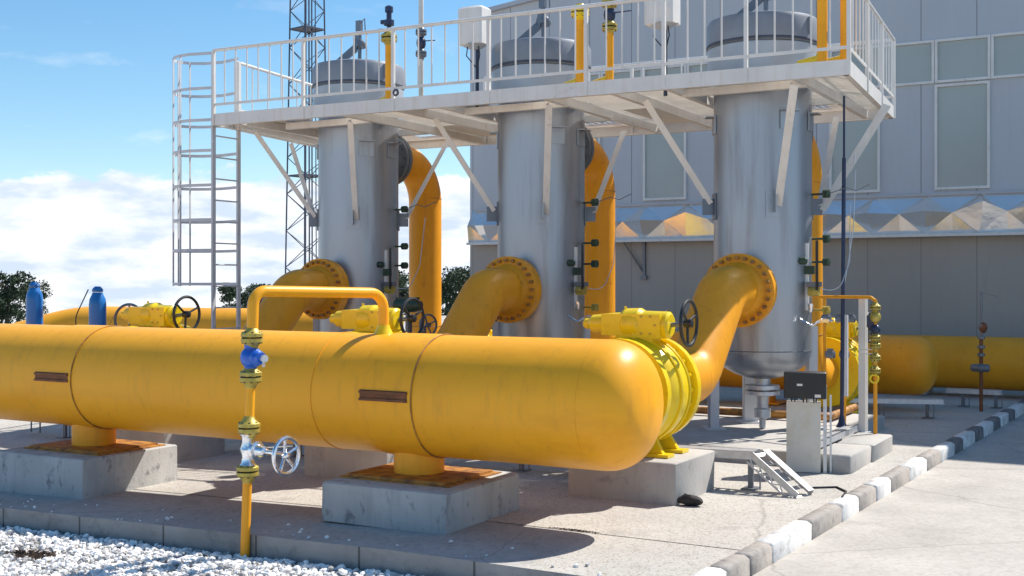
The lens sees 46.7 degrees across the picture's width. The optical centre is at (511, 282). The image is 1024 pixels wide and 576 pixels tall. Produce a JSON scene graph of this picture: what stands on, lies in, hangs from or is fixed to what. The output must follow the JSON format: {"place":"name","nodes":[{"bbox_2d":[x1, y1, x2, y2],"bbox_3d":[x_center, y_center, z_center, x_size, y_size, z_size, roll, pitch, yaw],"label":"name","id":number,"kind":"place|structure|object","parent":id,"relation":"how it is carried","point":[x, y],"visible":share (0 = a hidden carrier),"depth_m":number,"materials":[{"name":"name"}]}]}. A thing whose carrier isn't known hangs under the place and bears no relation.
{"place":"outdoors","nodes":[
{"label":"outdoors","id":0,"kind":"place"},
{"bbox_2d":[114,303,137,325],"bbox_3d":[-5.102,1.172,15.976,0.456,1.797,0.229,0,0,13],"label":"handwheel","id":1,"kind":"object","parent":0,"point":[121,307],"visible":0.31,"depth_m":15.89,"materials":[{"name":"metal"}]},
{"bbox_2d":[0,0,514,322],"label":"sky","id":2,"kind":"structure","parent":0,"point":[86,85],"materials":[{"name":"blue"}]},
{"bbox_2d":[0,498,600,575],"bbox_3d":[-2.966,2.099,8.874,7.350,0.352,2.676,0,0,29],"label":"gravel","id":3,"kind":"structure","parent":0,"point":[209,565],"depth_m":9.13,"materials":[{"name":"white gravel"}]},
{"bbox_2d":[0,547,65,561],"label":"dead weed","id":4,"kind":"object","parent":3,"relation":"on","point":[31,553],"visible":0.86,"depth_m":9.44,"materials":[{"name":"brown plant"}]},
{"bbox_2d":[0,490,738,575],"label":"concrete apron","id":5,"kind":"object","parent":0,"point":[198,522],"visible":0.81,"depth_m":9.19,"materials":[{"name":"grey concrete"}]},
{"bbox_2d":[322,470,518,533],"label":"concrete block","id":6,"kind":"structure","parent":5,"relation":"on","point":[409,507],"depth_m":9.53,"materials":[{"name":"grey concrete"}]},
{"bbox_2d":[403,315,445,329],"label":"paved yard","id":7,"kind":"structure","parent":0,"point":[442,318],"depth_m":62.10,"materials":[{"name":"grey concrete"}]},
{"bbox_2d":[285,0,325,272],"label":"lattice mast","id":8,"kind":"object","parent":7,"relation":"on","point":[306,29],"visible":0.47,"depth_m":45.88,"materials":[{"name":"grey metal"}]},
{"bbox_2d":[156,491,736,549],"bbox_3d":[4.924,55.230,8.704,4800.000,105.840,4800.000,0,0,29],"label":"ground","id":9,"kind":"structure","parent":0,"point":[489,521],"depth_m":11.20,"materials":[{"name":"grey concrete"}]},
{"bbox_2d":[0,270,36,323],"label":"tree","id":10,"kind":"object","parent":9,"relation":"on","point":[12,293],"visible":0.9,"depth_m":74.81,"materials":[{"name":"green plant"}]},
{"bbox_2d":[11,279,52,322],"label":"tree","id":11,"kind":"object","parent":9,"relation":"on","point":[42,287],"visible":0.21,"depth_m":78.04,"materials":[{"name":"green plant"}]},
{"bbox_2d":[217,282,260,307],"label":"tree","id":12,"kind":"object","parent":9,"relation":"on","point":[229,293],"visible":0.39,"depth_m":79.28,"materials":[{"name":"green plant"}]},
{"bbox_2d":[243,283,271,298],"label":"tree","id":13,"kind":"object","parent":9,"relation":"on","point":[247,288],"visible":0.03,"depth_m":89.64,"materials":[{"name":"green plant"}]},
{"bbox_2d":[398,269,408,314],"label":"tree","id":14,"kind":"object","parent":9,"relation":"on","point":[402,280],"visible":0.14,"depth_m":79.98,"materials":[{"name":"green plant"}]},
{"bbox_2d":[441,277,458,315],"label":"tree","id":15,"kind":"object","parent":9,"relation":"on","point":[443,302],"visible":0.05,"depth_m":94.06,"materials":[{"name":"green plant"}]},
{"bbox_2d":[441,266,469,315],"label":"tree","id":16,"kind":"object","parent":9,"relation":"on","point":[455,275],"visible":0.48,"depth_m":84.44,"materials":[{"name":"green plant"}]},
{"bbox_2d":[0,387,1023,549],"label":"yard ground","id":17,"kind":"structure","parent":0,"point":[728,513],"depth_m":11.60,"materials":[{"name":"grey concrete"}]},
{"bbox_2d":[26,282,42,432],"bbox_3d":[-6.585,1.030,16.364,0.240,2.080,0.224,0,0,29],"label":"gas bottle","id":18,"kind":"object","parent":17,"relation":"on","point":[34,305],"visible":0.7,"depth_m":16.28,"materials":[{"name":"metal"}]},
{"bbox_2d":[0,443,176,498],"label":"concrete block","id":19,"kind":"structure","parent":17,"relation":"on","point":[23,470],"depth_m":11.53,"materials":[{"name":"grey concrete"}]},
{"bbox_2d":[0,324,663,487],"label":"header pipe","id":20,"kind":"object","parent":19,"relation":"on","point":[420,406],"visible":1,"depth_m":9.92,"materials":[{"name":"yellow metal"}]},
{"bbox_2d":[236,285,392,556],"bbox_3d":[-1.610,1.082,9.751,0.526,2.119,1.592,0,0,29],"label":"bypass pipe","id":21,"kind":"object","parent":20,"relation":"attached to","point":[253,357],"visible":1,"depth_m":9.26,"materials":[{"name":"yellow paint"},{"name":"blue paint"},{"name":"chrome"}]},
{"bbox_2d":[89,286,105,324],"bbox_3d":[-5.525,1.060,15.822,0.240,2.020,0.224,0,0,29],"label":"gas bottle","id":22,"kind":"object","parent":17,"relation":"on","point":[97,307],"visible":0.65,"depth_m":15.74,"materials":[{"name":"metal"}]},
{"bbox_2d":[75,289,88,324],"bbox_3d":[-5.731,0.869,15.805,0.176,1.564,0.058,0,0,-8],"label":"hose","id":23,"kind":"object","parent":22,"relation":"attached to","point":[80,306],"visible":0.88,"depth_m":15.82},
{"bbox_2d":[12,306,312,331],"bbox_3d":[-6.658,1.155,22.225,8.373,1.830,1.730,0,0,23],"label":"header pipe","id":24,"kind":"object","parent":17,"relation":"on","point":[225,317],"visible":0.23,"depth_m":21.53,"materials":[{"name":"yellow metal"}]},
{"bbox_2d":[116,429,224,462],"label":"concrete block","id":25,"kind":"structure","parent":17,"relation":"on","point":[189,447],"depth_m":13.69,"materials":[{"name":"grey concrete"}]},
{"bbox_2d":[120,295,200,328],"bbox_3d":[-4.247,0.863,14.122,1.100,1.429,0.840,0,0,29],"label":"ball valve","id":26,"kind":"object","parent":25,"relation":"on","point":[155,315],"visible":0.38,"depth_m":13.97,"materials":[{"name":"gold metal"}]},
{"bbox_2d":[172,52,240,329],"bbox_3d":[-4.585,-0.630,17.553,0.979,5.401,0.708,0,0,29],"label":"caged ladder","id":27,"kind":"object","parent":17,"relation":"on","point":[213,251],"visible":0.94,"depth_m":17.52,"materials":[{"name":"grey metal"}]},
{"bbox_2d":[304,445,393,477],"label":"concrete block","id":28,"kind":"structure","parent":17,"relation":"on","point":[327,462],"depth_m":12.16,"materials":[{"name":"grey concrete"}]},
{"bbox_2d":[329,297,424,332],"bbox_3d":[-1.479,0.863,12.556,1.100,1.429,0.840,0,0,29],"label":"ball valve","id":29,"kind":"object","parent":28,"relation":"on","point":[363,318],"visible":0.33,"depth_m":12.42,"materials":[{"name":"gold metal"}]},
{"bbox_2d":[56,425,760,490],"bbox_3d":[-2.089,1.825,13.648,10.168,0.493,0.266,0,0,29],"label":"cable tray","id":30,"kind":"object","parent":17,"relation":"on","point":[733,453],"visible":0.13,"depth_m":11.21,"materials":[{"name":"metal"}]},
{"bbox_2d":[549,527,606,533],"bbox_3d":[0.501,1.945,9.323,0.535,0.010,0.069,0,0,29],"label":"dry moss","id":31,"kind":"object","parent":17,"relation":"on","point":[577,530],"visible":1,"depth_m":9.31,"materials":[{"name":"brown plant"}]},
{"bbox_2d":[568,448,714,505],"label":"concrete block","id":32,"kind":"structure","parent":17,"relation":"on","point":[668,481],"depth_m":10.61,"materials":[{"name":"grey concrete"}]},
{"bbox_2d":[583,299,700,458],"bbox_3d":[1.167,0.863,11.059,1.100,1.429,0.840,0,0,29],"label":"ball valve","id":33,"kind":"object","parent":32,"relation":"on","point":[649,334],"visible":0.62,"depth_m":10.87,"materials":[{"name":"gold metal"}]},
{"bbox_2d":[677,493,702,505],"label":"rock","id":34,"kind":"object","parent":17,"relation":"on","point":[689,500],"visible":1,"depth_m":10.31,"materials":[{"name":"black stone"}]},
{"bbox_2d":[491,328,937,404],"bbox_3d":[2.379,1.385,19.881,8.961,1.130,1.550,0,0,29],"label":"header pipe","id":35,"kind":"object","parent":17,"relation":"on","point":[907,365],"visible":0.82,"depth_m":17.90,"materials":[{"name":"yellow metal"}]},
{"bbox_2d":[804,312,872,412],"bbox_3d":[4.663,1.135,17.239,1.100,1.429,0.840,0,0,29],"label":"ball valve","id":36,"kind":"object","parent":35,"relation":"attached to","point":[833,332],"visible":0.27,"depth_m":16.85,"materials":[{"name":"gold metal"}]},
{"bbox_2d":[672,405,884,464],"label":"plinth","id":37,"kind":"structure","parent":17,"relation":"on","point":[771,436],"depth_m":14.07,"materials":[{"name":"concrete"}]},
{"bbox_2d":[309,18,412,331],"bbox_3d":[-2.247,-1.052,17.644,1.382,5.685,1.660,0,0,29],"label":"pressure vessel","id":38,"kind":"object","parent":37,"relation":"on","point":[351,246],"visible":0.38,"depth_m":17.09,"materials":[{"name":"metal"}]},
{"bbox_2d":[242,259,348,330],"bbox_3d":[-3.774,0.469,14.957,0.860,1.618,4.720,0,0,29],"label":"inlet pipe","id":39,"kind":"object","parent":38,"relation":"attached to","point":[280,313],"visible":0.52,"depth_m":16.22,"materials":[{"name":"yellow metal"}]},
{"bbox_2d":[377,201,435,301],"bbox_3d":[-1.640,-0.331,17.199,1.085,1.689,0.472,0,0,12],"label":"level gauge","id":40,"kind":"object","parent":38,"relation":"attached to","point":[389,287],"visible":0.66,"depth_m":17.17,"materials":[{"name":"black metal"}]},
{"bbox_2d":[403,147,441,333],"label":"outlet pipe","id":41,"kind":"object","parent":38,"relation":"attached to","point":[425,286],"visible":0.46,"depth_m":18.91,"materials":[{"name":"yellow metal"}]},
{"bbox_2d":[392,297,436,333],"bbox_3d":[-1.267,1.067,15.016,0.631,1.765,0.284,0,0,39],"label":"drain valve stand","id":42,"kind":"object","parent":37,"relation":"on","point":[410,306],"visible":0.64,"depth_m":15.01,"materials":[{"name":"metal"}]},
{"bbox_2d":[487,0,595,338],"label":"pressure vessel","id":43,"kind":"object","parent":37,"relation":"on","point":[536,237],"visible":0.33,"depth_m":15.57,"materials":[{"name":"metal"}]},
{"bbox_2d":[437,256,541,335],"bbox_3d":[-1.102,0.469,13.446,0.860,1.618,4.720,0,0,29],"label":"inlet pipe","id":44,"kind":"object","parent":43,"relation":"attached to","point":[506,289],"visible":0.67,"depth_m":14.63,"materials":[{"name":"yellow metal"}]},
{"bbox_2d":[567,194,630,321],"bbox_3d":[1.032,-0.331,15.688,1.085,1.689,0.472,0,0,12],"label":"level gauge","id":45,"kind":"object","parent":43,"relation":"attached to","point":[580,288],"visible":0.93,"depth_m":15.65,"materials":[{"name":"black metal"}]},
{"bbox_2d":[585,138,614,338],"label":"outlet pipe","id":46,"kind":"object","parent":43,"relation":"attached to","point":[601,229],"visible":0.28,"depth_m":17.39,"materials":[{"name":"yellow metal"}]},
{"bbox_2d":[702,0,822,429],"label":"pressure vessel","id":47,"kind":"object","parent":37,"relation":"on","point":[748,214],"visible":0.78,"depth_m":14.07,"materials":[{"name":"metal"}]},
{"bbox_2d":[211,0,894,219],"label":"access platform","id":48,"kind":"structure","parent":47,"relation":"attached to","point":[633,105],"depth_m":15.36,"materials":[{"name":"white paint"}]},
{"bbox_2d":[378,5,396,99],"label":"vent pipe","id":49,"kind":"object","parent":48,"relation":"on","point":[388,21],"visible":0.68,"depth_m":15.96,"materials":[{"name":"gold metal"}]},
{"bbox_2d":[416,0,434,95],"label":"vent pipe","id":50,"kind":"object","parent":48,"relation":"on","point":[422,44],"visible":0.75,"depth_m":15.94,"materials":[{"name":"metal"}]},
{"bbox_2d":[458,5,490,106],"bbox_3d":[-0.484,-2.960,15.842,0.405,1.420,0.400,0,0,29],"label":"instrument box","id":51,"kind":"object","parent":48,"relation":"on","point":[479,27],"visible":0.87,"depth_m":15.74,"materials":[{"name":"white paint"}]},
{"bbox_2d":[563,3,588,83],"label":"vent pipe","id":52,"kind":"object","parent":48,"relation":"on","point":[579,77],"visible":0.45,"depth_m":14.64,"materials":[{"name":"yellow metal"}]},
{"bbox_2d":[593,0,631,80],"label":"vent pipe","id":53,"kind":"object","parent":48,"relation":"on","point":[611,30],"visible":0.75,"depth_m":14.45,"materials":[{"name":"yellow paint"},{"name":"dark blue paint"}]},
{"bbox_2d":[644,0,679,95],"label":"instrument box","id":54,"kind":"object","parent":48,"relation":"on","point":[672,13],"visible":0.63,"depth_m":14.22,"materials":[{"name":"white paint"}]},
{"bbox_2d":[796,0,827,62],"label":"vent pipe","id":55,"kind":"object","parent":48,"relation":"on","point":[822,23],"visible":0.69,"depth_m":13.17,"materials":[{"name":"yellow metal"}]},
{"bbox_2d":[828,0,845,60],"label":"vent pipe","id":56,"kind":"object","parent":48,"relation":"on","point":[842,55],"visible":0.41,"depth_m":13.15,"materials":[{"name":"gold metal"}]},
{"bbox_2d":[676,253,776,401],"bbox_3d":[1.579,0.469,11.929,0.860,1.618,4.720,0,0,29],"label":"inlet pipe","id":57,"kind":"object","parent":47,"relation":"attached to","point":[733,292],"visible":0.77,"depth_m":12.95,"materials":[{"name":"yellow metal"}]},
{"bbox_2d":[798,136,838,388],"bbox_3d":[3.977,-0.310,16.168,0.536,3.684,1.940,0,0,29],"label":"outlet pipe","id":58,"kind":"object","parent":47,"relation":"attached to","point":[832,371],"visible":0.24,"depth_m":15.93,"materials":[{"name":"yellow metal"}]},
{"bbox_2d":[799,184,869,325],"bbox_3d":[3.713,-0.331,14.171,1.085,1.689,0.472,0,0,12],"label":"level gauge","id":59,"kind":"object","parent":47,"relation":"attached to","point":[812,288],"visible":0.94,"depth_m":14.12,"materials":[{"name":"black paint"}]},
{"bbox_2d":[696,404,857,420],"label":"drain pipe","id":60,"kind":"object","parent":37,"relation":"on","point":[774,413],"visible":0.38,"depth_m":15.76,"materials":[{"name":"orange metal"}]},
{"bbox_2d":[821,298,855,422],"bbox_3d":[4.111,0.980,14.842,0.336,1.620,0.416,0,0,-38],"label":"instrument stand","id":61,"kind":"object","parent":37,"relation":"on","point":[830,352],"visible":0.71,"depth_m":14.82,"materials":[{"name":"metal"}]},
{"bbox_2d":[836,96,855,427],"bbox_3d":[3.978,-0.269,14.136,0.175,3.962,0.364,0,0,29],"label":"dark conduit","id":62,"kind":"object","parent":37,"relation":"on","point":[841,422],"visible":0.88,"depth_m":14.18,"materials":[{"name":"metal"}]},
{"bbox_2d":[746,449,813,497],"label":"metal steps","id":63,"kind":"object","parent":17,"relation":"on","point":[788,471],"visible":0.95,"depth_m":10.96,"materials":[{"name":"white paint"}]},
{"bbox_2d":[784,371,831,472],"bbox_3d":[3.029,1.430,12.152,0.472,1.040,0.207,0,0,16],"label":"cable cabinet","id":64,"kind":"object","parent":17,"relation":"on","point":[803,435],"visible":0.99,"depth_m":12.12,"materials":[{"name":"grey metal"}]},
{"bbox_2d":[812,486,846,496],"bbox_3d":[3.001,1.928,10.932,0.249,0.034,0.609,0,0,-8],"label":"ground cable","id":65,"kind":"object","parent":17,"relation":"on","point":[837,487],"visible":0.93,"depth_m":11.21,"materials":[{"name":"black rubber"}]},
{"bbox_2d":[821,443,870,473],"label":"concrete block","id":66,"kind":"structure","parent":17,"relation":"on","point":[849,458],"depth_m":12.22,"materials":[{"name":"grey concrete"}]},
{"bbox_2d":[821,425,856,447],"bbox_3d":[3.516,1.708,13.119,0.146,0.070,1.945,0,0,29],"label":"cable tray","id":67,"kind":"object","parent":66,"relation":"on","point":[839,433],"visible":0.5,"depth_m":13.37,"materials":[{"name":"silver metal"}]},
{"bbox_2d":[838,433,891,461],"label":"concrete block","id":68,"kind":"structure","parent":17,"relation":"on","point":[880,445],"depth_m":13.27,"materials":[{"name":"grey concrete"}]},
{"bbox_2d":[812,295,880,433],"bbox_3d":[3.932,0.955,14.020,0.894,1.610,0.144,0,0,44],"label":"sampling pipe","id":69,"kind":"object","parent":68,"relation":"on","point":[873,318],"visible":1,"depth_m":13.74,"materials":[{"name":"yellow-orange paint"},{"name":"brass"}]},
{"bbox_2d":[853,299,870,433],"bbox_3d":[4.131,0.979,14.044,0.200,1.598,0.216,0,0,29],"label":"white post","id":70,"kind":"object","parent":68,"relation":"on","point":[862,370],"visible":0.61,"depth_m":14.02,"materials":[{"name":"metal"}]},
{"bbox_2d":[850,397,944,418],"bbox_3d":[5.478,1.806,17.094,1.421,0.287,0.216,0,0,10],"label":"bench","id":71,"kind":"object","parent":17,"relation":"on","point":[927,401],"visible":0.73,"depth_m":16.99,"materials":[{"name":"metal"}]},
{"bbox_2d":[869,334,1023,394],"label":"pipe","id":72,"kind":"object","parent":17,"relation":"on","point":[1003,357],"visible":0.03,"depth_m":19.98,"materials":[{"name":"metal"}]},
{"bbox_2d":[944,388,1002,408],"bbox_3d":[7.220,1.806,18.549,0.845,0.287,0.206,0,0,29],"label":"bench","id":73,"kind":"object","parent":17,"relation":"on","point":[964,391],"visible":0.98,"depth_m":18.48,"materials":[{"name":"metal"}]},
{"bbox_2d":[970,291,997,411],"bbox_3d":[7.130,1.040,17.911,0.392,1.820,0.140,0,0,29],"label":"brown standpipe","id":74,"kind":"object","parent":17,"relation":"on","point":[980,367],"visible":1,"depth_m":17.91,"materials":[{"name":"metal"}]},
{"bbox_2d":[466,0,1023,336],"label":"building","id":75,"kind":"structure","parent":0,"point":[937,245],"depth_m":23.28,"materials":[{"name":"white paint"}]},
{"bbox_2d":[586,122,600,144],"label":"window","id":76,"kind":"structure","parent":75,"relation":"in","point":[598,140],"depth_m":26.48,"materials":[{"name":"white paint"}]},
{"bbox_2d":[586,72,600,104],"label":"window","id":77,"kind":"structure","parent":75,"relation":"in","point":[595,75],"depth_m":26.50,"materials":[{"name":"glass"}]},
{"bbox_2d":[601,68,641,78],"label":"window","id":78,"kind":"structure","parent":75,"relation":"in","point":[618,74],"depth_m":26.14,"materials":[{"name":"grey glass"}]},
{"bbox_2d":[643,132,686,200],"bbox_3d":[3.305,-2.805,25.682,1.000,2.030,0.070,0,0,30],"label":"window","id":79,"kind":"structure","parent":75,"relation":"in","point":[664,176],"depth_m":25.71,"materials":[{"name":"glass"}]},
{"bbox_2d":[644,64,686,76],"bbox_3d":[3.311,-4.270,25.678,1.007,0.840,0.070,0,0,30],"label":"window","id":80,"kind":"structure","parent":75,"relation":"in","point":[671,69],"depth_m":25.65,"materials":[{"name":"grey glass"}]},
{"bbox_2d":[687,62,707,87],"bbox_3d":[4.195,-4.270,25.179,1.007,0.840,0.070,0,0,30],"label":"window","id":81,"kind":"structure","parent":75,"relation":"in","point":[691,67],"depth_m":25.33,"materials":[{"name":"glass"}]},
{"bbox_2d":[829,45,879,87],"bbox_3d":[6.845,-4.270,23.679,1.007,0.840,0.070,0,0,30],"label":"window","id":82,"kind":"structure","parent":75,"relation":"in","point":[832,53],"depth_m":23.61,"materials":[{"name":"grey glass"}]},
{"bbox_2d":[829,89,880,193],"bbox_3d":[6.839,-2.805,23.683,1.000,2.030,0.070,0,0,30],"label":"window","id":83,"kind":"structure","parent":75,"relation":"in","point":[868,166],"depth_m":23.66,"materials":[{"name":"glass"}]},
{"bbox_2d":[884,40,934,86],"bbox_3d":[7.729,-4.270,23.179,1.007,0.840,0.070,0,0,30],"label":"window","id":84,"kind":"structure","parent":75,"relation":"in","point":[914,61],"depth_m":23.13,"materials":[{"name":"grey glass"}]},
{"bbox_2d":[935,80,989,189],"bbox_3d":[8.605,-2.805,22.683,1.000,2.030,0.070,0,0,30],"label":"window","id":85,"kind":"structure","parent":75,"relation":"in","point":[962,110],"depth_m":22.69,"materials":[{"name":"glass"}]},
{"bbox_2d":[935,34,990,83],"bbox_3d":[8.612,-4.270,22.680,1.007,0.840,0.070,0,0,30],"label":"window","id":86,"kind":"structure","parent":75,"relation":"in","point":[968,58],"depth_m":22.68,"materials":[{"name":"grey glass"}]},
{"bbox_2d":[991,31,1023,78],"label":"window","id":87,"kind":"structure","parent":75,"relation":"in","point":[1007,49],"depth_m":22.29,"materials":[{"name":"grey glass"}]},
{"bbox_2d":[753,414,1023,575],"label":"road","id":88,"kind":"structure","parent":0,"point":[960,513],"depth_m":9.99,"materials":[{"name":"grey concrete"}]},
{"bbox_2d":[691,567,725,575],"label":"kerb stone","id":89,"kind":"object","parent":88,"relation":"on","point":[709,571],"visible":1,"depth_m":7.89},
{"bbox_2d":[709,554,749,575],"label":"kerb stone","id":90,"kind":"object","parent":88,"relation":"on","point":[735,565],"visible":0.9,"depth_m":8.19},
{"bbox_2d":[734,542,771,575],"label":"kerb stone","id":91,"kind":"object","parent":88,"relation":"on","point":[758,555],"visible":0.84,"depth_m":8.54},
{"bbox_2d":[756,520,811,563],"bbox_3d":[2.111,2.009,9.197,0.153,0.183,0.941,0,0,32],"label":"kerb stone","id":92,"kind":"object","parent":88,"relation":"on","point":[787,539],"visible":0.81,"depth_m":9.12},
{"bbox_2d":[798,504,841,539],"bbox_3d":[2.578,2.009,9.954,0.153,0.183,0.832,0,0,32],"label":"kerb stone","id":93,"kind":"object","parent":88,"relation":"on","point":[824,518],"visible":0.76,"depth_m":9.89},
{"bbox_2d":[828,494,858,521],"bbox_3d":[2.939,2.009,10.542,0.155,0.182,0.530,0,0,32],"label":"kerb stone","id":94,"kind":"object","parent":88,"relation":"on","point":[848,504],"visible":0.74,"depth_m":10.49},
{"bbox_2d":[846,485,875,511],"bbox_3d":[3.236,2.009,11.021,0.155,0.182,0.582,0,0,32],"label":"kerb stone","id":95,"kind":"object","parent":88,"relation":"on","point":[865,495],"visible":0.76,"depth_m":10.97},
{"bbox_2d":[863,477,890,500],"bbox_3d":[3.544,2.009,11.527,0.154,0.183,0.517,0,0,32],"label":"kerb stone","id":96,"kind":"object","parent":88,"relation":"on","point":[882,485],"visible":0.71,"depth_m":11.45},
{"bbox_2d":[879,466,909,491],"bbox_3d":[3.885,2.009,12.079,0.154,0.182,0.770,0,0,32],"label":"kerb stone","id":97,"kind":"object","parent":88,"relation":"on","point":[898,476],"visible":0.74,"depth_m":12.01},
{"bbox_2d":[898,457,926,480],"bbox_3d":[4.293,2.009,12.740,0.154,0.183,0.779,0,0,32],"label":"kerb stone","id":98,"kind":"object","parent":88,"relation":"on","point":[917,466],"visible":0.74,"depth_m":12.69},
{"bbox_2d":[916,449,940,470],"bbox_3d":[4.685,2.009,13.377,0.153,0.183,0.701,0,0,32],"label":"kerb stone","id":99,"kind":"object","parent":88,"relation":"on","point":[932,457],"visible":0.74,"depth_m":13.33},
{"bbox_2d":[931,442,954,462],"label":"kerb stone","id":100,"kind":"object","parent":88,"relation":"on","point":[946,450],"visible":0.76,"depth_m":13.94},
{"bbox_2d":[944,437,962,453],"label":"kerb stone","id":101,"kind":"object","parent":88,"relation":"on","point":[957,442],"visible":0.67,"depth_m":14.52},
{"bbox_2d":[953,431,974,448],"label":"kerb stone","id":102,"kind":"object","parent":88,"relation":"on","point":[968,437],"visible":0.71,"depth_m":15.02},
{"bbox_2d":[965,426,983,441],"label":"kerb stone","id":103,"kind":"object","parent":88,"relation":"on","point":[979,432],"visible":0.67,"depth_m":15.63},
{"bbox_2d":[974,421,992,436],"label":"kerb stone","id":104,"kind":"object","parent":88,"relation":"on","point":[987,426],"visible":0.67,"depth_m":16.18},
{"bbox_2d":[983,416,1000,430],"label":"kerb stone","id":105,"kind":"object","parent":88,"relation":"on","point":[996,420],"visible":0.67,"depth_m":16.76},
{"bbox_2d":[992,412,1008,426],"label":"kerb stone","id":106,"kind":"object","parent":88,"relation":"on","point":[1004,416],"visible":0.62,"depth_m":17.28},
{"bbox_2d":[1000,408,1014,421],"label":"kerb stone","id":107,"kind":"object","parent":88,"relation":"on","point":[1011,412],"visible":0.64,"depth_m":17.82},
{"bbox_2d":[1008,403,1023,417],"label":"kerb stone","id":108,"kind":"object","parent":88,"relation":"on","point":[1018,408],"visible":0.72,"depth_m":18.42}
]}

